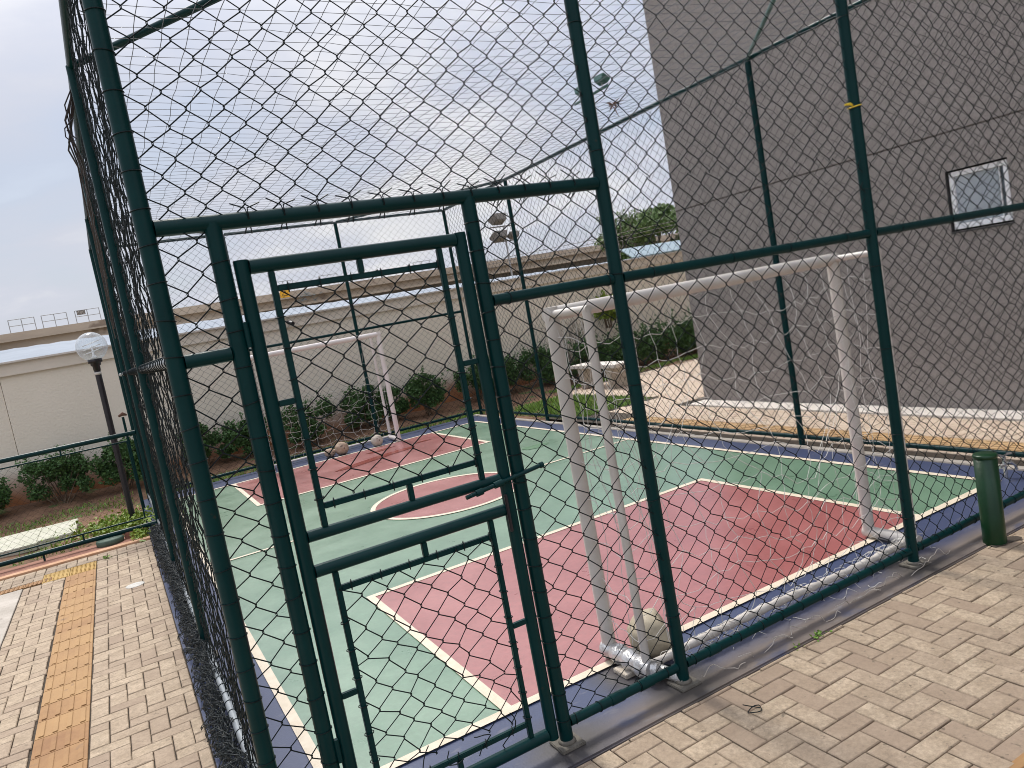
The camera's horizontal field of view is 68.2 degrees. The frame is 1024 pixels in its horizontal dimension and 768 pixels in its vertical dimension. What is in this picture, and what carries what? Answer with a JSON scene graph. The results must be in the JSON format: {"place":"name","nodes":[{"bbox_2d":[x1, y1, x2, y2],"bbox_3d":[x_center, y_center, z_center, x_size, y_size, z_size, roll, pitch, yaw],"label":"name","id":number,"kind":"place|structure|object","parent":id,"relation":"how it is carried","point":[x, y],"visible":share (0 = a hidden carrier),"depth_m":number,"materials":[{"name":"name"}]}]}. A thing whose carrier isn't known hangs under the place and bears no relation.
{"place":"outdoors","nodes":[
{"label":"outdoors","id":0,"kind":"place"},
{"bbox_2d":[0,569,45,590],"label":"paved path","id":1,"kind":"structure","parent":0,"point":[13,582],"depth_m":7.99,"materials":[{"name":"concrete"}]},
{"bbox_2d":[0,578,64,767],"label":"paved path","id":2,"kind":"structure","parent":0,"point":[24,647],"depth_m":5.45,"materials":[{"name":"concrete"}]},
{"bbox_2d":[45,540,151,574],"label":"paved path","id":3,"kind":"structure","parent":0,"point":[117,552],"depth_m":8.41,"materials":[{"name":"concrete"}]},
{"bbox_2d":[88,546,214,767],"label":"paved path","id":4,"kind":"structure","parent":0,"point":[112,661],"depth_m":4.83,"materials":[{"name":"beige brick"}]},
{"bbox_2d":[126,581,144,588],"bbox_3d":[-3.502,1.869,7.025,0.164,0.008,0.164,-13,7,-28],"label":"drain cover","id":5,"kind":"object","parent":4,"relation":"on","point":[133,585],"visible":1,"depth_m":7.02,"materials":[{"name":"metal"}]},
{"bbox_2d":[0,257,638,362],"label":"metal roof","id":6,"kind":"structure","parent":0,"point":[13,354],"depth_m":15.29,"materials":[{"name":"white metal"}]},
{"bbox_2d":[0,0,678,334],"label":"sky","id":7,"kind":"structure","parent":0,"point":[46,268],"materials":[{"name":"white"}]},
{"bbox_2d":[0,348,697,570],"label":"soil bed","id":8,"kind":"object","parent":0,"point":[82,497],"visible":0.14,"depth_m":12.83,"materials":[{"name":"brown soil"}]},
{"bbox_2d":[0,477,15,509],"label":"bush","id":9,"kind":"object","parent":8,"relation":"on","point":[4,500],"visible":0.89,"depth_m":11.95,"materials":[{"name":"green plant"}]},
{"bbox_2d":[0,518,78,557],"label":"garden slab","id":10,"kind":"structure","parent":8,"relation":"on","point":[12,539],"depth_m":9.94,"materials":[{"name":"white concrete"}]},
{"bbox_2d":[15,444,94,504],"bbox_3d":[-7.448,1.517,12.339,1.150,1.061,0.627,-11,6,-4],"label":"bush","id":11,"kind":"object","parent":8,"relation":"on","point":[66,467],"visible":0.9,"depth_m":12.27,"materials":[{"name":"green plant"}]},
{"bbox_2d":[0,492,136,565],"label":"grass","id":12,"kind":"structure","parent":8,"relation":"on","point":[29,526],"depth_m":11.29,"materials":[{"name":"green plant"}]},
{"bbox_2d":[75,332,144,524],"bbox_3d":[-5.223,0.604,9.861,0.370,2.590,0.370,-13,7,-28],"label":"lamp post","id":13,"kind":"object","parent":8,"relation":"on","point":[94,361],"visible":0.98,"depth_m":9.82,"materials":[{"name":"black metal"}]},
{"bbox_2d":[86,430,142,489],"bbox_3d":[-6.536,1.306,12.682,1.131,1.075,0.706,-13,7,-28],"label":"bush","id":14,"kind":"object","parent":8,"relation":"on","point":[109,453],"visible":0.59,"depth_m":12.52,"materials":[{"name":"green plant"}]},
{"bbox_2d":[41,501,188,546],"bbox_3d":[-5.136,1.816,9.858,2.360,0.226,1.669,-8,6,18],"label":"ground cover","id":15,"kind":"object","parent":8,"relation":"on","point":[140,533],"visible":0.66,"depth_m":9.63,"materials":[{"name":"green plant"}]},
{"bbox_2d":[118,412,144,507],"bbox_3d":[-5.413,1.109,10.807,0.121,1.453,0.056,-13,7,-28],"label":"garden lamp","id":16,"kind":"object","parent":8,"relation":"on","point":[124,423],"visible":0.78,"depth_m":10.78,"materials":[{"name":"black metal"}]},
{"bbox_2d":[175,422,233,467],"bbox_3d":[-5.446,1.033,13.395,0.913,1.071,0.597,-13,7,-28],"label":"bush","id":17,"kind":"object","parent":8,"relation":"on","point":[204,428],"visible":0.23,"depth_m":13.36,"materials":[{"name":"green plant"}]},
{"bbox_2d":[214,412,269,457],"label":"bush","id":18,"kind":"object","parent":8,"relation":"on","point":[236,443],"visible":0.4,"depth_m":13.55,"materials":[{"name":"green plant"}]},
{"bbox_2d":[281,391,335,445],"bbox_3d":[-3.720,0.670,14.068,1.092,1.031,0.741,-13,7,-28],"label":"bush","id":19,"kind":"object","parent":8,"relation":"on","point":[311,426],"visible":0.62,"depth_m":14.04,"materials":[{"name":"green plant"}]},
{"bbox_2d":[339,381,384,428],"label":"bush","id":20,"kind":"object","parent":8,"relation":"on","point":[361,402],"visible":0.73,"depth_m":14.65,"materials":[{"name":"green plant"}]},
{"bbox_2d":[374,386,410,421],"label":"bush","id":21,"kind":"object","parent":8,"relation":"on","point":[403,408],"visible":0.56,"depth_m":14.95,"materials":[{"name":"green plant"}]},
{"bbox_2d":[144,354,697,494],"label":"grass","id":22,"kind":"structure","parent":8,"relation":"on","point":[556,404],"depth_m":13.51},
{"bbox_2d":[403,365,447,415],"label":"bush","id":23,"kind":"object","parent":8,"relation":"on","point":[430,393],"visible":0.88,"depth_m":15.13,"materials":[{"name":"green plant"}]},
{"bbox_2d":[447,355,494,399],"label":"bush","id":24,"kind":"object","parent":8,"relation":"on","point":[458,385],"visible":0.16,"depth_m":15.83,"materials":[{"name":"green plant"}]},
{"bbox_2d":[488,343,535,392],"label":"bush","id":25,"kind":"object","parent":8,"relation":"on","point":[515,370],"visible":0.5,"depth_m":16.22,"materials":[{"name":"green plant"}]},
{"bbox_2d":[528,341,577,384],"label":"bush","id":26,"kind":"object","parent":8,"relation":"on","point":[542,364],"visible":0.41,"depth_m":16.47,"materials":[{"name":"green plant"}]},
{"bbox_2d":[534,317,599,379],"bbox_3d":[1.411,-0.837,16.936,1.679,1.575,1.268,-10,6,5],"label":"bare shrub","id":27,"kind":"object","parent":8,"relation":"on","point":[578,329],"visible":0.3,"depth_m":16.81,"materials":[{"name":"plant"}]},
{"bbox_2d":[564,330,622,376],"bbox_3d":[1.857,-0.668,16.872,1.540,1.205,1.041,-13,7,-28],"label":"bush","id":28,"kind":"object","parent":8,"relation":"on","point":[599,348],"visible":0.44,"depth_m":16.76,"materials":[{"name":"green plant"}]},
{"bbox_2d":[593,290,616,328],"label":"bush","id":29,"kind":"object","parent":8,"relation":"on","point":[611,312],"visible":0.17,"depth_m":17.56,"materials":[{"name":"green plant"}]},
{"bbox_2d":[602,320,657,363],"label":"bush","id":30,"kind":"object","parent":8,"relation":"on","point":[641,353],"visible":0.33,"depth_m":17.15,"materials":[{"name":"green plant"}]},
{"bbox_2d":[638,309,694,361],"bbox_3d":[3.532,-1.083,17.677,1.538,1.254,0.962,-12,6,-11],"label":"bush","id":31,"kind":"object","parent":8,"relation":"on","point":[663,343],"visible":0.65,"depth_m":17.66,"materials":[{"name":"green plant"}]},
{"bbox_2d":[666,306,697,353],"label":"bush","id":32,"kind":"object","parent":8,"relation":"on","point":[691,332],"visible":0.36,"depth_m":17.86,"materials":[{"name":"green plant"}]},
{"bbox_2d":[0,358,1023,767],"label":"paving bed","id":33,"kind":"object","parent":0,"point":[946,456],"visible":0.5,"depth_m":6.59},
{"bbox_2d":[0,589,22,646],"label":"concrete pad","id":34,"kind":"object","parent":33,"relation":"on","point":[9,602],"visible":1,"depth_m":7.02,"materials":[{"name":"grey concrete"}]},
{"bbox_2d":[0,577,51,594],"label":"tactile strip","id":35,"kind":"object","parent":33,"relation":"on","point":[32,584],"visible":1,"depth_m":7.70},
{"bbox_2d":[29,569,95,767],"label":"tactile strip","id":36,"kind":"object","parent":33,"relation":"on","point":[61,740],"visible":1,"depth_m":4.95,"materials":[{"name":"tile"}]},
{"bbox_2d":[42,561,96,583],"bbox_3d":[-4.664,1.990,7.979,0.496,0.027,0.380,-13,7,-28],"label":"tactile strip","id":37,"kind":"object","parent":33,"relation":"on","point":[65,573],"visible":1,"depth_m":7.97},
{"bbox_2d":[0,535,149,576],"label":"gutter","id":38,"kind":"object","parent":33,"relation":"on","point":[47,561],"visible":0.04,"depth_m":8.75,"materials":[{"name":"beige concrete"}]},
{"bbox_2d":[0,430,156,566],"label":"fence","id":39,"kind":"object","parent":38,"relation":"on","point":[73,544],"visible":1,"depth_m":8.88,"materials":[{"name":"green metal"}]},
{"bbox_2d":[96,534,123,547],"bbox_3d":[-4.809,1.883,9.047,0.300,0.086,0.300,-13,7,-28],"label":"inspection lid","id":40,"kind":"object","parent":38,"relation":"on","point":[109,541],"visible":0.88,"depth_m":8.94,"materials":[{"name":"green plastic"}]},
{"bbox_2d":[124,528,147,538],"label":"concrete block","id":41,"kind":"structure","parent":38,"relation":"on","point":[127,534],"depth_m":9.14,"materials":[{"name":"concrete"}]},
{"bbox_2d":[0,536,150,580],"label":"kerb","id":42,"kind":"structure","parent":33,"relation":"on","point":[63,561],"depth_m":8.47,"materials":[{"name":"concrete"}]},
{"bbox_2d":[140,416,1023,767],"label":"court apron","id":43,"kind":"object","parent":33,"relation":"on","point":[626,720],"visible":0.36,"depth_m":3.98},
{"bbox_2d":[58,0,258,767],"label":"cage fence","id":44,"kind":"object","parent":43,"relation":"on","point":[140,363],"visible":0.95,"depth_m":4.41,"materials":[{"name":"metal"}]},
{"bbox_2d":[64,89,115,338],"bbox_3d":[-3.318,-1.112,5.990,0.098,1.399,3.046,-13,7,-28],"label":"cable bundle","id":45,"kind":"object","parent":44,"relation":"hanging from","point":[77,154],"visible":0.96,"depth_m":5.16,"materials":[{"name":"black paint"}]},
{"bbox_2d":[75,0,868,247],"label":"roof net","id":46,"kind":"object","parent":44,"relation":"attached to","point":[170,109],"visible":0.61,"depth_m":6.51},
{"bbox_2d":[607,98,622,115],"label":"dry twigs","id":47,"kind":"object","parent":46,"relation":"on","point":[610,104],"visible":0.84,"depth_m":7.77,"materials":[{"name":"brown plant"}]},
{"bbox_2d":[88,209,482,499],"bbox_3d":[-3.371,-0.710,12.588,5.770,3.832,0.060,-13,7,-28],"label":"cage fence","id":48,"kind":"object","parent":43,"relation":"on","point":[373,327],"visible":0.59,"depth_m":12.78,"materials":[{"name":"metal"}]},
{"bbox_2d":[250,331,401,471],"bbox_3d":[-3.082,0.263,12.332,2.179,1.861,0.565,-13,7,-28],"label":"football goal","id":49,"kind":"object","parent":43,"relation":"on","point":[377,335],"visible":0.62,"depth_m":12.52,"materials":[{"name":"metal"}]},
{"bbox_2d":[324,448,335,456],"bbox_3d":[-2.981,1.121,12.380,0.183,0.133,0.186,-13,7,-28],"label":"ball","id":50,"kind":"object","parent":43,"relation":"on","point":[333,453],"visible":0.76,"depth_m":12.32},
{"bbox_2d":[335,442,348,454],"bbox_3d":[-2.796,1.048,12.399,0.226,0.206,0.228,-13,7,-28],"label":"ball","id":51,"kind":"object","parent":43,"relation":"on","point":[341,448],"visible":1,"depth_m":12.32,"materials":[{"name":"beige leather"}]},
{"bbox_2d":[371,435,382,445],"bbox_3d":[-2.256,0.938,12.621,0.201,0.182,0.197,-13,7,-28],"label":"ball","id":52,"kind":"object","parent":43,"relation":"on","point":[376,440],"visible":0.98,"depth_m":12.55,"materials":[{"name":"white leather"}]},
{"bbox_2d":[82,0,1023,767],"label":"cage fence","id":53,"kind":"object","parent":43,"relation":"on","point":[178,362],"visible":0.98,"depth_m":3.26,"materials":[{"name":"metal"}]},
{"bbox_2d":[233,232,558,767],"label":"cage gate","id":54,"kind":"structure","parent":53,"relation":"attached to","point":[303,538],"depth_m":2.90,"materials":[{"name":"green metal"}]},
{"bbox_2d":[844,103,861,108],"bbox_3d":[1.853,-1.522,4.140,0.143,0.026,0.074,-13,7,-28],"label":"yellow tie","id":55,"kind":"object","parent":53,"relation":"attached to","point":[849,104],"visible":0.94,"depth_m":4.12,"materials":[{"name":"yellow plastic"}]},
{"bbox_2d":[180,422,975,767],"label":"court floor","id":56,"kind":"structure","parent":43,"relation":"on","point":[360,610],"depth_m":6.33,"materials":[{"name":"green paint"}]},
{"bbox_2d":[522,442,548,449],"bbox_3d":[0.329,0.828,10.089,0.390,0.001,0.266,-13,7,-28],"label":"damp patch","id":57,"kind":"object","parent":56,"relation":"on","point":[533,446],"visible":0.95,"depth_m":10.09,"materials":[{"name":"green paint"}]},
{"bbox_2d":[236,433,902,705],"bbox_3d":[-0.690,1.205,8.303,3.249,0.001,8.800,-13,7,-28],"label":"red court area","id":58,"kind":"object","parent":56,"relation":"on","point":[484,647],"visible":0.66,"depth_m":5.22,"materials":[{"name":"red paint"}]},
{"bbox_2d":[335,439,429,471],"bbox_3d":[-2.081,1.093,11.728,1.908,0.001,0.731,-16,8,-43],"label":"damp patch","id":59,"kind":"object","parent":58,"relation":"on","point":[373,459],"visible":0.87,"depth_m":11.49,"materials":[{"name":"red paint"}]},
{"bbox_2d":[179,421,1001,767],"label":"court lines","id":60,"kind":"object","parent":56,"relation":"on","point":[309,747],"visible":0.63,"depth_m":4.62,"materials":[{"name":"white paint"}]},
{"bbox_2d":[613,665,635,678],"bbox_3d":[0.582,1.441,3.805,0.100,0.023,0.110,-13,7,-28],"label":"wood offcut","id":61,"kind":"object","parent":43,"relation":"on","point":[619,669],"visible":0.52,"depth_m":3.77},
{"bbox_2d":[627,608,671,657],"bbox_3d":[0.720,1.293,3.952,0.228,0.226,0.269,-10,6,1],"label":"ball","id":62,"kind":"object","parent":43,"relation":"on","point":[660,646],"visible":0.64,"depth_m":3.85,"materials":[{"name":"white leather"}]},
{"bbox_2d":[541,248,935,681],"bbox_3d":[1.373,0.327,4.162,2.227,1.896,0.525,-13,7,-28],"label":"football goal","id":63,"kind":"object","parent":43,"relation":"on","point":[638,659],"visible":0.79,"depth_m":3.93,"materials":[{"name":"silver metal"}]},
{"bbox_2d":[473,414,1023,470],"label":"edge kerb","id":64,"kind":"structure","parent":43,"relation":"on","point":[937,460],"depth_m":7.67,"materials":[{"name":"concrete"}]},
{"bbox_2d":[702,548,949,676],"bbox_3d":[1.768,1.195,4.049,1.977,0.061,0.079,-13,7,-28],"label":"loose net cord","id":65,"kind":"object","parent":43,"relation":"on","point":[877,589],"visible":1,"depth_m":3.97,"materials":[{"name":"fabric"}]},
{"bbox_2d":[998,452,1018,477],"bbox_3d":[3.666,0.601,5.596,0.169,0.193,0.042,-12,6,-13],"label":"tap","id":66,"kind":"object","parent":43,"relation":"on","point":[1004,465],"visible":0.81,"depth_m":5.59,"materials":[{"name":"metal"}]},
{"bbox_2d":[335,0,1023,457],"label":"cage fence","id":67,"kind":"object","parent":33,"relation":"on","point":[753,110],"visible":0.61,"depth_m":7.44,"materials":[{"name":"green metal"}]},
{"bbox_2d":[624,417,1023,451],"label":"tactile strip","id":68,"kind":"object","parent":33,"relation":"on","point":[957,442],"visible":0.55,"depth_m":7.65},
{"bbox_2d":[643,0,1023,410],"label":"grey building","id":69,"kind":"structure","parent":33,"relation":"on","point":[910,169],"depth_m":8.45,"materials":[{"name":"paint"}]},
{"bbox_2d":[945,157,1013,233],"bbox_3d":[4.568,-1.823,7.352,0.142,0.620,0.602,-13,7,-28],"label":"window","id":70,"kind":"structure","parent":69,"relation":"in","point":[975,198],"depth_m":7.35,"materials":[{"name":"white glass"}]},
{"bbox_2d":[688,400,1023,421],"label":"concrete strip","id":71,"kind":"object","parent":33,"relation":"on","point":[938,412],"visible":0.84,"depth_m":8.42,"materials":[{"name":"beige concrete"}]},
{"bbox_2d":[1009,753,1023,767],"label":"tactile strip","id":72,"kind":"object","parent":33,"relation":"on","point":[1018,762],"visible":1,"depth_m":2.70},
{"bbox_2d":[448,220,676,276],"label":"overhead wires","id":73,"kind":"object","parent":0,"point":[575,247],"visible":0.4,"depth_m":31.78,"materials":[{"name":"metal"}]},
{"bbox_2d":[556,397,611,425],"bbox_3d":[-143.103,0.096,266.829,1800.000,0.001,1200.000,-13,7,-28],"label":"ground","id":74,"kind":"structure","parent":0,"point":[596,424],"depth_m":11.93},
{"bbox_2d":[0,233,677,350],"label":"concrete stand","id":75,"kind":"object","parent":74,"relation":"on","point":[69,332],"visible":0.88,"depth_m":43.37,"materials":[{"name":"beige concrete"}]},
{"bbox_2d":[7,317,36,332],"bbox_3d":[-23.762,-2.862,36.673,1.115,0.646,0.040,-13,7,-28],"label":"guard railing","id":76,"kind":"object","parent":75,"relation":"on","point":[21,323],"visible":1,"depth_m":36.65,"materials":[{"name":"grey metal"}]},
{"bbox_2d":[41,312,68,327],"bbox_3d":[-22.564,-3.149,37.317,1.115,0.646,0.040,-13,7,-28],"label":"guard railing","id":77,"kind":"object","parent":75,"relation":"on","point":[54,318],"visible":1,"depth_m":37.30,"materials":[{"name":"grey metal"}]},
{"bbox_2d":[74,307,101,321],"bbox_3d":[-21.315,-3.449,37.989,1.115,0.646,0.040,-13,7,-28],"label":"guard railing","id":78,"kind":"object","parent":75,"relation":"on","point":[87,313],"visible":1,"depth_m":37.97,"materials":[{"name":"grey metal"}]},
{"bbox_2d":[76,310,85,314],"bbox_3d":[-21.548,-3.571,37.785,0.380,0.210,0.055,-13,7,-28],"label":"sign board","id":79,"kind":"object","parent":78,"relation":"attached to","point":[81,312],"visible":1,"depth_m":37.77,"materials":[{"name":"metal"}]},
{"bbox_2d":[279,290,289,297],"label":"yellow sign","id":80,"kind":"object","parent":75,"relation":"on","point":[282,294],"visible":0.7,"depth_m":42.27,"materials":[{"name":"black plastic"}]},
{"bbox_2d":[0,250,690,508],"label":"boundary wall","id":81,"kind":"structure","parent":74,"relation":"on","point":[49,401],"depth_m":14.49,"materials":[{"name":"concrete"}]},
{"bbox_2d":[489,213,518,275],"bbox_3d":[0.028,-5.212,37.179,1.595,6.337,0.672,-15,7,-35],"label":"floodlight mast","id":82,"kind":"object","parent":74,"relation":"on","point":[505,235],"visible":0.62,"depth_m":36.64,"materials":[{"name":"grey metal"}]},
{"bbox_2d":[585,202,651,258],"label":"tree","id":83,"kind":"object","parent":74,"relation":"on","point":[627,227],"visible":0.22,"depth_m":40.68,"materials":[{"name":"green plant"}]},
{"bbox_2d":[615,199,679,259],"bbox_3d":[7.792,-7.079,41.550,5.513,6.526,5.441,-13,7,-28],"label":"tree","id":84,"kind":"object","parent":74,"relation":"on","point":[647,224],"visible":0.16,"depth_m":39.68,"materials":[{"name":"green plant"}]},
{"bbox_2d":[665,207,679,239],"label":"tree","id":85,"kind":"object","parent":74,"relation":"on","point":[673,212],"visible":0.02,"depth_m":40.26,"materials":[{"name":"green plant"}]},
{"bbox_2d":[572,359,703,413],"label":"paved path","id":86,"kind":"structure","parent":0,"point":[676,392],"depth_m":13.64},
{"bbox_2d":[570,361,627,388],"bbox_3d":[1.775,-0.161,14.883,0.440,0.500,1.530,-13,7,-28],"label":"concrete bench","id":87,"kind":"object","parent":86,"relation":"on","point":[613,376],"visible":0.5,"depth_m":14.44,"materials":[{"name":"grey concrete"}]},
{"bbox_2d":[574,73,639,370],"bbox_3d":[2.109,-3.173,15.666,0.252,6.051,1.170,-13,7,-28],"label":"floodlight mast","id":88,"kind":"object","parent":86,"relation":"on","point":[599,77],"visible":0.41,"depth_m":15.10,"materials":[{"name":"metal"}]},
{"bbox_2d":[620,240,680,257],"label":"blue roof","id":89,"kind":"structure","parent":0,"point":[650,251],"depth_m":24.53,"materials":[{"name":"metal"}]},
{"bbox_2d":[577,528,1023,767],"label":"paved path","id":90,"kind":"structure","parent":0,"point":[893,682],"depth_m":3.27,"materials":[{"name":"beige brick"}]},
{"bbox_2d":[743,704,761,713],"bbox_3d":[1.053,1.413,3.295,0.078,0.028,0.053,-11,6,-5],"label":"wire scrap","id":91,"kind":"object","parent":90,"relation":"on","point":[752,707],"visible":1,"depth_m":3.31,"materials":[{"name":"grey metal"}]},
{"bbox_2d":[809,630,832,641],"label":"weed","id":92,"kind":"object","parent":90,"relation":"on","point":[819,632],"visible":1,"depth_m":3.82,"materials":[{"name":"green plant"}]},
{"bbox_2d":[972,451,1006,546],"bbox_3d":[2.860,0.692,4.522,0.132,0.567,0.132,-13,7,-28],"label":"bollard","id":93,"kind":"object","parent":90,"relation":"on","point":[989,495],"visible":0.99,"depth_m":4.48,"materials":[{"name":"green metal"}]},
{"bbox_2d":[991,536,1021,546],"bbox_3d":[2.951,0.941,4.539,0.222,0.001,0.098,-13,6,-21],"label":"dirt stain","id":94,"kind":"object","parent":90,"relation":"on","point":[1011,538],"visible":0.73,"depth_m":4.53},
{"bbox_2d":[613,423,1023,460],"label":"paved path","id":95,"kind":"structure","parent":0,"point":[869,445],"depth_m":7.68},
{"bbox_2d":[646,405,1023,442],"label":"paved path","id":96,"kind":"structure","parent":0,"point":[921,428],"depth_m":8.15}
]}

